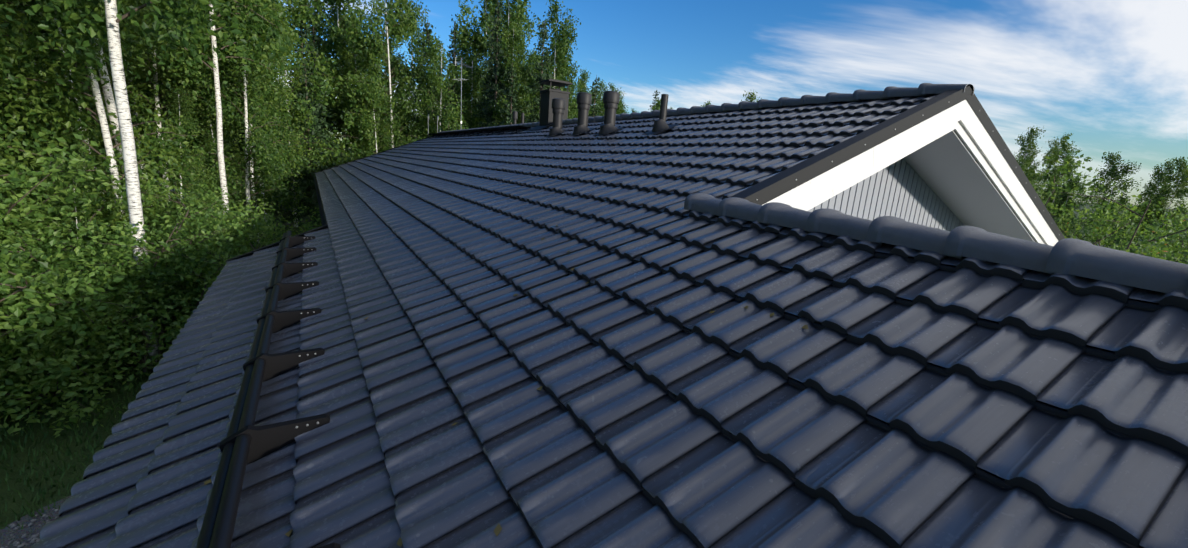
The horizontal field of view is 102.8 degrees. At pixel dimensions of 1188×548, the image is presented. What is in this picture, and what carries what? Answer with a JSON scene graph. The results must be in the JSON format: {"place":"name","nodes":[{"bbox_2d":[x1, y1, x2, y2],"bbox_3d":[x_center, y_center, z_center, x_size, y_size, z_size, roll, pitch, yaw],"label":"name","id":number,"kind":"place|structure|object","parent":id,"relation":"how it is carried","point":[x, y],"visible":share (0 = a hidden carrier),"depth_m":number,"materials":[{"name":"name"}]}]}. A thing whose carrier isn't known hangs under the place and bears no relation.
{"place":"outdoors","nodes":[
{"label":"outdoors","id":0,"kind":"place"},
{"bbox_2d":[0,360,157,531],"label":"grass","id":1,"kind":"structure","parent":0,"point":[89,447],"depth_m":7.11,"materials":[{"name":"green plant"}]},
{"bbox_2d":[0,149,1187,528],"bbox_3d":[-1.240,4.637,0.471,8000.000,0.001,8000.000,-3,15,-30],"label":"lawn","id":2,"kind":"structure","parent":0,"point":[38,445],"depth_m":7.19,"materials":[{"name":"green plant"}]},
{"bbox_2d":[0,224,33,275],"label":"shrub","id":3,"kind":"object","parent":2,"relation":"on","point":[9,237],"visible":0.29,"depth_m":8.61,"materials":[{"name":"green plant"}]},
{"bbox_2d":[0,0,57,195],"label":"birch tree","id":4,"kind":"object","parent":2,"relation":"on","point":[10,137],"visible":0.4,"depth_m":10.80,"materials":[{"name":"green plant"}]},
{"bbox_2d":[0,495,70,547],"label":"gravel strip","id":5,"kind":"object","parent":2,"relation":"on","point":[18,533],"depth_m":5.67,"materials":[{"name":"grey gravel"}]},
{"bbox_2d":[0,504,61,547],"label":"gravel pebbles","id":6,"kind":"object","parent":5,"relation":"on","point":[33,538],"depth_m":5.56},
{"bbox_2d":[0,0,76,86],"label":"birch tree","id":7,"kind":"object","parent":2,"relation":"on","point":[22,22],"visible":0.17,"depth_m":11.27,"materials":[{"name":"green plant"}]},
{"bbox_2d":[4,0,114,172],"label":"birch tree","id":8,"kind":"object","parent":2,"relation":"on","point":[41,31],"visible":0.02,"depth_m":19.61,"materials":[{"name":"green plant"}]},
{"bbox_2d":[0,165,125,373],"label":"shrub","id":9,"kind":"object","parent":2,"relation":"on","point":[2,185],"visible":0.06,"depth_m":9.27,"materials":[{"name":"green plant"}]},
{"bbox_2d":[0,3,138,197],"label":"birch tree","id":10,"kind":"object","parent":2,"relation":"on","point":[19,110],"visible":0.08,"depth_m":15.14,"materials":[{"name":"green plant"}]},
{"bbox_2d":[0,236,153,424],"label":"shrub","id":11,"kind":"object","parent":2,"relation":"on","point":[5,286],"visible":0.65,"depth_m":7.18,"materials":[{"name":"green plant"}]},
{"bbox_2d":[2,22,152,172],"bbox_3d":[-24.595,-8.311,22.303,5.186,12.571,5.822,14,16,37],"label":"birch tree","id":12,"kind":"object","parent":2,"relation":"on","point":[64,127],"depth_m":21.98,"materials":[{"name":"green plant"}]},
{"bbox_2d":[12,0,146,235],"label":"birch tree","id":13,"kind":"object","parent":2,"relation":"on","point":[111,107],"visible":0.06,"depth_m":14.34,"materials":[{"name":"white plant"}]},
{"bbox_2d":[40,159,119,271],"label":"sapling birch","id":14,"kind":"object","parent":2,"relation":"on","point":[68,179],"visible":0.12,"depth_m":10.20,"materials":[{"name":"green plant"}]},
{"bbox_2d":[4,11,162,221],"bbox_3d":[-24.033,-9.846,20.361,6.976,16.551,6.150,1,13,-14],"label":"birch tree","id":15,"kind":"object","parent":2,"relation":"on","point":[86,99],"depth_m":21.29,"materials":[{"name":"green plant"}]},
{"bbox_2d":[45,97,127,210],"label":"tree","id":16,"kind":"object","parent":2,"relation":"on","point":[86,139],"visible":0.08,"depth_m":12.76,"materials":[{"name":"green plant"}]},
{"bbox_2d":[0,132,182,256],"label":"shrub","id":17,"kind":"object","parent":2,"relation":"on","point":[28,182],"visible":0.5,"depth_m":9.11,"materials":[{"name":"green plant"}]},
{"bbox_2d":[5,0,189,225],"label":"birch tree","id":18,"kind":"object","parent":2,"relation":"on","point":[32,2],"visible":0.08,"depth_m":13.23,"materials":[{"name":"green plant"}]},
{"bbox_2d":[0,218,196,393],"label":"shrub","id":19,"kind":"object","parent":2,"relation":"on","point":[42,266],"visible":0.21,"depth_m":8.23,"materials":[{"name":"green plant"}]},
{"bbox_2d":[0,165,212,335],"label":"shrub","id":20,"kind":"object","parent":2,"relation":"on","point":[109,201],"visible":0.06,"depth_m":10.23,"materials":[{"name":"green plant"}]},
{"bbox_2d":[0,246,226,437],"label":"shrub","id":21,"kind":"object","parent":2,"relation":"on","point":[52,362],"visible":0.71,"depth_m":7.71,"materials":[{"name":"green plant"}]},
{"bbox_2d":[0,0,253,266],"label":"birch tree","id":22,"kind":"object","parent":2,"relation":"on","point":[64,91],"visible":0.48,"depth_m":11.19,"materials":[{"name":"green plant"}]},
{"bbox_2d":[65,8,193,205],"bbox_3d":[-21.034,-10.726,20.957,5.615,18.539,5.790,5,13,2],"label":"birch tree","id":23,"kind":"object","parent":2,"relation":"on","point":[77,64],"visible":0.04,"depth_m":21.75,"materials":[{"name":"green plant"}]},
{"bbox_2d":[40,0,233,201],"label":"birch tree","id":24,"kind":"object","parent":2,"relation":"on","point":[154,80],"visible":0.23,"depth_m":17.58,"materials":[{"name":"green plant"}]},
{"bbox_2d":[0,184,281,401],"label":"shrub","id":25,"kind":"object","parent":2,"relation":"on","point":[188,247],"visible":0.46,"depth_m":9.18,"materials":[{"name":"green plant"}]},
{"bbox_2d":[0,0,291,364],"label":"birch tree","id":26,"kind":"object","parent":2,"relation":"on","point":[112,19],"visible":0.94,"depth_m":9.01,"materials":[{"name":"green plant"}]},
{"bbox_2d":[89,14,205,209],"bbox_3d":[-23.451,-10.900,24.549,7.446,16.907,8.287,5,13,5],"label":"birch tree","id":27,"kind":"object","parent":2,"relation":"on","point":[157,161],"depth_m":23.90,"materials":[{"name":"green plant"}]},
{"bbox_2d":[66,6,241,201],"bbox_3d":[-21.367,-10.071,22.873,7.734,16.317,6.885,11,15,29],"label":"birch tree","id":28,"kind":"object","parent":2,"relation":"on","point":[188,144],"visible":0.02,"depth_m":23.35,"materials":[{"name":"green plant"}]},
{"bbox_2d":[61,207,262,349],"bbox_3d":[-9.663,0.144,10.980,6.148,3.100,5.036,9,14,21],"label":"shrub","id":29,"kind":"object","parent":2,"relation":"on","point":[188,277],"visible":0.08,"depth_m":9.88,"materials":[{"name":"green plant"}]},
{"bbox_2d":[127,84,221,232],"bbox_3d":[-13.430,-2.811,15.282,2.083,6.396,2.956,8,13,16],"label":"tree","id":30,"kind":"object","parent":2,"relation":"on","point":[179,101],"visible":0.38,"depth_m":15.15,"materials":[{"name":"green plant"}]},
{"bbox_2d":[46,175,321,311],"bbox_3d":[-9.761,-0.691,12.938,6.545,3.827,4.970,3,13,-6],"label":"shrub","id":31,"kind":"object","parent":2,"relation":"on","point":[256,215],"visible":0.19,"depth_m":11.93,"materials":[{"name":"green plant"}]},
{"bbox_2d":[66,0,303,212],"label":"birch tree","id":32,"kind":"object","parent":2,"relation":"on","point":[219,127],"visible":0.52,"depth_m":16.13,"materials":[{"name":"green plant"}]},
{"bbox_2d":[186,77,261,221],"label":"tree","id":33,"kind":"object","parent":2,"relation":"on","point":[212,140],"visible":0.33,"depth_m":19.88,"materials":[{"name":"green plant"}]},
{"bbox_2d":[160,0,300,242],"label":"birch tree","id":34,"kind":"object","parent":2,"relation":"on","point":[274,105],"visible":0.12,"depth_m":20.17,"materials":[{"name":"green plant"}]},
{"bbox_2d":[156,5,324,225],"bbox_3d":[-17.117,-9.560,23.417,5.020,15.700,7.348,9,14,19],"label":"birch tree","id":35,"kind":"object","parent":2,"relation":"on","point":[300,153],"visible":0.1,"depth_m":24.56,"materials":[{"name":"green plant"}]},
{"bbox_2d":[173,0,311,245],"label":"birch tree","id":36,"kind":"object","parent":2,"relation":"on","point":[266,156],"visible":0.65,"depth_m":18.00,"materials":[{"name":"green plant"}]},
{"bbox_2d":[207,94,289,218],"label":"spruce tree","id":37,"kind":"object","parent":2,"relation":"on","point":[242,139],"visible":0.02,"depth_m":27.78,"materials":[{"name":"green plant"}]},
{"bbox_2d":[203,0,369,226],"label":"birch tree","id":38,"kind":"object","parent":2,"relation":"on","point":[296,18],"visible":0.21,"depth_m":25.81,"materials":[{"name":"green plant"}]},
{"bbox_2d":[273,56,335,226],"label":"spruce tree","id":39,"kind":"object","parent":2,"relation":"on","point":[309,180],"visible":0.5,"depth_m":25.99,"materials":[{"name":"green plant"}]},
{"bbox_2d":[264,11,344,219],"bbox_3d":[-17.155,-9.129,28.341,4.515,12.670,4.953,13,15,33],"label":"spruce tree","id":40,"kind":"object","parent":2,"relation":"on","point":[302,34],"visible":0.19,"depth_m":28.17,"materials":[{"name":"green plant"}]},
{"bbox_2d":[272,81,342,204],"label":"birch tree","id":41,"kind":"object","parent":2,"relation":"on","point":[337,137],"visible":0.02,"depth_m":33.28,"materials":[{"name":"green plant"}]},
{"bbox_2d":[283,0,349,139],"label":"birch tree","id":42,"kind":"object","parent":2,"relation":"on","point":[322,25],"visible":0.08,"depth_m":35.27,"materials":[{"name":"green plant"}]},
{"bbox_2d":[282,14,354,199],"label":"spruce tree","id":43,"kind":"object","parent":2,"relation":"on","point":[314,37],"visible":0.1,"depth_m":31.49,"materials":[{"name":"green plant"}]},
{"bbox_2d":[299,34,400,166],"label":"birch tree","id":44,"kind":"object","parent":2,"relation":"on","point":[348,62],"visible":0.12,"depth_m":32.53,"materials":[{"name":"green plant"}]},
{"bbox_2d":[299,0,409,149],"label":"birch tree","id":45,"kind":"object","parent":2,"relation":"on","point":[337,28],"visible":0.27,"depth_m":33.16,"materials":[{"name":"green plant"}]},
{"bbox_2d":[343,72,409,158],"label":"birch tree","id":46,"kind":"object","parent":2,"relation":"on","point":[378,141],"visible":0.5,"depth_m":29.16,"materials":[{"name":"green plant"}]},
{"bbox_2d":[347,0,416,144],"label":"birch tree","id":47,"kind":"object","parent":2,"relation":"on","point":[378,11],"visible":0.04,"depth_m":43.10,"materials":[{"name":"green plant"}]},
{"bbox_2d":[351,86,412,158],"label":"birch tree","id":48,"kind":"object","parent":2,"relation":"on","point":[393,93],"depth_m":40.84,"materials":[{"name":"green plant"}]},
{"bbox_2d":[337,0,442,157],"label":"birch tree","id":49,"kind":"object","parent":2,"relation":"on","point":[366,39],"visible":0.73,"depth_m":29.88,"materials":[{"name":"green plant"}]},
{"bbox_2d":[375,0,454,143],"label":"birch tree","id":50,"kind":"object","parent":2,"relation":"on","point":[413,51],"visible":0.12,"depth_m":39.63,"materials":[{"name":"green plant"}]},
{"bbox_2d":[404,22,446,135],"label":"spruce tree","id":51,"kind":"object","parent":2,"relation":"on","point":[426,30],"visible":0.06,"depth_m":36.36,"materials":[{"name":"green plant"}]},
{"bbox_2d":[392,31,468,145],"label":"birch tree","id":52,"kind":"object","parent":2,"relation":"on","point":[443,93],"visible":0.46,"depth_m":29.87,"materials":[{"name":"green plant"}]},
{"bbox_2d":[436,82,459,129],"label":"spruce tree","id":53,"kind":"object","parent":2,"relation":"on","point":[447,104],"visible":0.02,"depth_m":32.02,"materials":[{"name":"green plant"}]},
{"bbox_2d":[441,21,467,125],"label":"spruce tree","id":54,"kind":"object","parent":2,"relation":"on","point":[454,41],"visible":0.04,"depth_m":41.81,"materials":[{"name":"green plant"}]},
{"bbox_2d":[441,54,467,129],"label":"spruce tree","id":55,"kind":"object","parent":2,"relation":"on","point":[455,84],"visible":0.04,"depth_m":38.97,"materials":[{"name":"green plant"}]},
{"bbox_2d":[437,52,491,128],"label":"birch tree","id":56,"kind":"object","parent":2,"relation":"on","point":[470,118],"visible":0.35,"depth_m":37.00,"materials":[{"name":"green plant"}]},
{"bbox_2d":[451,37,484,128],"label":"birch tree","id":57,"kind":"object","parent":2,"relation":"on","point":[464,51],"depth_m":45.03,"materials":[{"name":"green plant"}]},
{"bbox_2d":[438,0,519,125],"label":"birch tree","id":58,"kind":"object","parent":2,"relation":"on","point":[466,31],"visible":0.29,"depth_m":42.97,"materials":[{"name":"green plant"}]},
{"bbox_2d":[472,33,505,126],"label":"spruce tree","id":59,"kind":"object","parent":2,"relation":"on","point":[489,59],"visible":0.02,"depth_m":41.57,"materials":[{"name":"green plant"}]},
{"bbox_2d":[473,0,518,126],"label":"spruce tree","id":60,"kind":"object","parent":2,"relation":"on","point":[498,68],"visible":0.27,"depth_m":34.06,"materials":[{"name":"green plant"}]},
{"bbox_2d":[473,0,535,122],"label":"birch tree","id":61,"kind":"object","parent":2,"relation":"on","point":[512,12],"visible":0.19,"depth_m":43.13,"materials":[{"name":"green plant"}]},
{"bbox_2d":[491,63,523,126],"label":"spruce tree","id":62,"kind":"object","parent":2,"relation":"on","point":[508,120],"visible":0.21,"depth_m":32.03,"materials":[{"name":"green plant"}]},
{"bbox_2d":[489,19,539,125],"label":"birch tree","id":63,"kind":"object","parent":2,"relation":"on","point":[510,56],"visible":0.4,"depth_m":34.19,"materials":[{"name":"green plant"}]},
{"bbox_2d":[493,4,537,107],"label":"birch tree","id":64,"kind":"object","parent":2,"relation":"on","point":[529,27],"visible":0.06,"depth_m":48.47,"materials":[{"name":"green plant"}]},
{"bbox_2d":[518,49,541,113],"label":"birch tree","id":65,"kind":"object","parent":2,"relation":"on","point":[530,57],"visible":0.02,"depth_m":45.59,"materials":[{"name":"green plant"}]},
{"bbox_2d":[518,22,555,123],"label":"spruce tree","id":66,"kind":"object","parent":2,"relation":"on","point":[542,63],"visible":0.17,"depth_m":32.74,"materials":[{"name":"green plant"}]},
{"bbox_2d":[520,0,580,119],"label":"birch tree","id":67,"kind":"object","parent":2,"relation":"on","point":[561,61],"visible":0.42,"depth_m":36.31,"materials":[{"name":"green plant"}]},
{"bbox_2d":[525,29,590,120],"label":"birch tree","id":68,"kind":"object","parent":2,"relation":"on","point":[570,78],"visible":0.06,"depth_m":42.75,"materials":[{"name":"green plant"}]},
{"bbox_2d":[570,69,601,117],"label":"birch tree","id":69,"kind":"object","parent":2,"relation":"on","point":[584,75],"visible":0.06,"depth_m":67.17,"materials":[{"name":"green plant"}]},
{"bbox_2d":[588,75,603,116],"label":"spruce tree","id":70,"kind":"object","parent":2,"relation":"on","point":[594,106],"visible":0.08,"depth_m":34.60,"materials":[{"name":"green plant"}]},
{"bbox_2d":[590,79,612,114],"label":"birch tree","id":71,"kind":"object","parent":2,"relation":"on","point":[603,89],"visible":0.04,"depth_m":75.67,"materials":[{"name":"green plant"}]},
{"bbox_2d":[600,96,627,114],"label":"birch tree","id":72,"kind":"object","parent":2,"relation":"on","point":[619,111],"visible":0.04,"depth_m":60.20,"materials":[{"name":"green plant"}]},
{"bbox_2d":[741,90,761,101],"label":"birch tree","id":73,"kind":"object","parent":2,"relation":"on","point":[751,97],"visible":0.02,"depth_m":80.72,"materials":[{"name":"green plant"}]},
{"bbox_2d":[1014,125,1047,200],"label":"birch tree","id":74,"kind":"object","parent":2,"relation":"on","point":[1024,163],"visible":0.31,"depth_m":47.54,"materials":[{"name":"green plant"}]},
{"bbox_2d":[1025,156,1040,190],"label":"birch tree","id":75,"kind":"object","parent":2,"relation":"on","point":[1033,166],"visible":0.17,"depth_m":57.07,"materials":[{"name":"green plant"}]},
{"bbox_2d":[1031,133,1075,201],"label":"birch tree","id":76,"kind":"object","parent":2,"relation":"on","point":[1055,148],"visible":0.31,"depth_m":61.07,"materials":[{"name":"green plant"}]},
{"bbox_2d":[1036,141,1081,213],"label":"birch tree","id":77,"kind":"object","parent":2,"relation":"on","point":[1064,146],"visible":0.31,"depth_m":55.91,"materials":[{"name":"green plant"}]},
{"bbox_2d":[1045,169,1092,242],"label":"birch tree","id":78,"kind":"object","parent":2,"relation":"on","point":[1064,196],"visible":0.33,"depth_m":51.54,"materials":[{"name":"green plant"}]},
{"bbox_2d":[1020,158,1154,250],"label":"rowan","id":79,"kind":"object","parent":2,"relation":"on","point":[1062,227],"visible":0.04,"depth_m":13.81,"materials":[{"name":"green plant"}]},
{"bbox_2d":[1061,152,1150,247],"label":"birch tree","id":80,"kind":"object","parent":2,"relation":"on","point":[1113,172],"visible":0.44,"depth_m":42.62,"materials":[{"name":"green plant"}]},
{"bbox_2d":[1030,150,1187,263],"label":"rowan","id":81,"kind":"object","parent":2,"relation":"on","point":[1101,232],"visible":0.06,"depth_m":11.23,"materials":[{"name":"green plant"}]},
{"bbox_2d":[1091,187,1127,247],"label":"spruce tree","id":82,"kind":"object","parent":2,"relation":"on","point":[1117,214],"visible":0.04,"depth_m":48.25,"materials":[{"name":"green plant"}]},
{"bbox_2d":[1040,172,1187,263],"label":"rowan","id":83,"kind":"object","parent":2,"relation":"on","point":[1139,196],"visible":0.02,"depth_m":9.38,"materials":[{"name":"green plant"}]},
{"bbox_2d":[1084,194,1187,262],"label":"rowan","id":84,"kind":"object","parent":2,"relation":"on","point":[1177,230],"visible":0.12,"depth_m":14.13,"materials":[{"name":"green plant"}]},
{"bbox_2d":[1114,158,1183,247],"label":"birch tree","id":85,"kind":"object","parent":2,"relation":"on","point":[1170,168],"visible":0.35,"depth_m":48.04,"materials":[{"name":"green plant"}]},
{"bbox_2d":[1117,231,1180,259],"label":"rowan","id":86,"kind":"object","parent":2,"relation":"on","point":[1155,252],"depth_m":10.28,"materials":[{"name":"green plant"}]},
{"bbox_2d":[1113,156,1187,252],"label":"birch tree","id":87,"kind":"object","parent":2,"relation":"on","point":[1183,183],"visible":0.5,"depth_m":42.12,"materials":[{"name":"green plant"}]},
{"bbox_2d":[1115,207,1187,262],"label":"rowan","id":88,"kind":"object","parent":2,"relation":"on","point":[1174,227],"visible":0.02,"depth_m":13.32,"materials":[{"name":"green plant"}]},
{"bbox_2d":[31,94,1187,547],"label":"roof slope","id":89,"kind":"structure","parent":0,"point":[897,396],"depth_m":1.99,"materials":[{"name":"tile"}]},
{"bbox_2d":[196,231,339,547],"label":"snow guard","id":90,"kind":"object","parent":89,"relation":"on","point":[244,443],"visible":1,"depth_m":2.28,"materials":[{"name":"black metal"}]},
{"bbox_2d":[226,178,327,260],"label":"roof edge trim","id":91,"kind":"structure","parent":89,"relation":"attached to","point":[323,220],"depth_m":7.43,"materials":[{"name":"black paint"}]},
{"bbox_2d":[316,136,430,172],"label":"gable trim","id":92,"kind":"structure","parent":89,"relation":"attached to","point":[370,155],"depth_m":22.17,"materials":[{"name":"black paint"}]},
{"bbox_2d":[425,126,530,138],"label":"roof ridge","id":93,"kind":"structure","parent":89,"relation":"on","point":[512,128],"depth_m":16.11,"materials":[{"name":"black metal"}]},
{"bbox_2d":[204,188,807,546],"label":"fallen leaves","id":94,"kind":"object","parent":89,"relation":"on","point":[497,529],"visible":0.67,"depth_m":2.03,"materials":[{"name":"brown plant"}]},
{"bbox_2d":[526,79,572,130],"bbox_3d":[-1.084,-4.378,12.739,1.193,1.500,0.900,-3,15,-30],"label":"chimney","id":95,"kind":"object","parent":89,"relation":"on","point":[546,113],"visible":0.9,"depth_m":12.50,"materials":[{"name":"black metal"}]},
{"bbox_2d":[545,98,567,136],"bbox_3d":[-0.804,-3.415,10.413,0.425,0.830,0.400,-3,15,-30],"label":"roof vent","id":96,"kind":"object","parent":89,"relation":"on","point":[558,106],"visible":0.98,"depth_m":10.32,"materials":[{"name":"grey plastic"}]},
{"bbox_2d":[568,92,594,135],"bbox_3d":[-0.226,-3.187,9.505,0.425,0.850,0.400,-3,15,-30],"label":"roof vent","id":97,"kind":"object","parent":89,"relation":"on","point":[584,100],"visible":0.98,"depth_m":9.41,"materials":[{"name":"grey plastic"}]},
{"bbox_2d":[593,91,623,135],"bbox_3d":[0.284,-2.887,8.575,0.425,0.790,0.400,-3,15,-30],"label":"roof vent","id":98,"kind":"object","parent":89,"relation":"on","point":[611,99],"visible":0.9,"depth_m":8.48,"materials":[{"name":"grey plastic"}]},
{"bbox_2d":[643,94,679,133],"bbox_3d":[1.051,-2.435,7.278,0.425,0.610,0.400,-3,15,-30],"label":"vent pipe","id":99,"kind":"object","parent":89,"relation":"on","point":[660,125],"visible":0.96,"depth_m":7.21,"materials":[{"name":"grey plastic"}]},
{"bbox_2d":[684,193,1187,294],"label":"ridge tiles","id":100,"kind":"object","parent":89,"relation":"on","point":[1078,257],"visible":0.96,"depth_m":2.09,"materials":[{"name":"black ceramic"}]},
{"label":"roof slope","id":101,"kind":"object","parent":89,"relation":"attached to","visible":0},
{"bbox_2d":[449,57,470,123],"bbox_3d":[-6.084,-7.774,21.736,0.745,3.900,1.330,7,13,12],"label":"antenna mast","id":102,"kind":"object","parent":101,"relation":"on","point":[455,62],"visible":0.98,"depth_m":21.28,"materials":[{"name":"grey metal"}]},
{"bbox_2d":[438,83,973,132],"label":"ridge tiles","id":103,"kind":"object","parent":101,"relation":"on","point":[922,89],"visible":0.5,"depth_m":6.32,"materials":[{"name":"black ceramic"}]},
{"bbox_2d":[274,0,1187,208],"label":"sky","id":104,"kind":"structure","parent":0,"point":[1112,75],"materials":[{"name":"blue"}]},
{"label":"house walls","id":105,"kind":"object","parent":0,"visible":0},
{"bbox_2d":[731,86,1064,245],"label":"gable trim","id":106,"kind":"structure","parent":105,"relation":"on","point":[925,142],"depth_m":5.03,"materials":[{"name":"white paint"}]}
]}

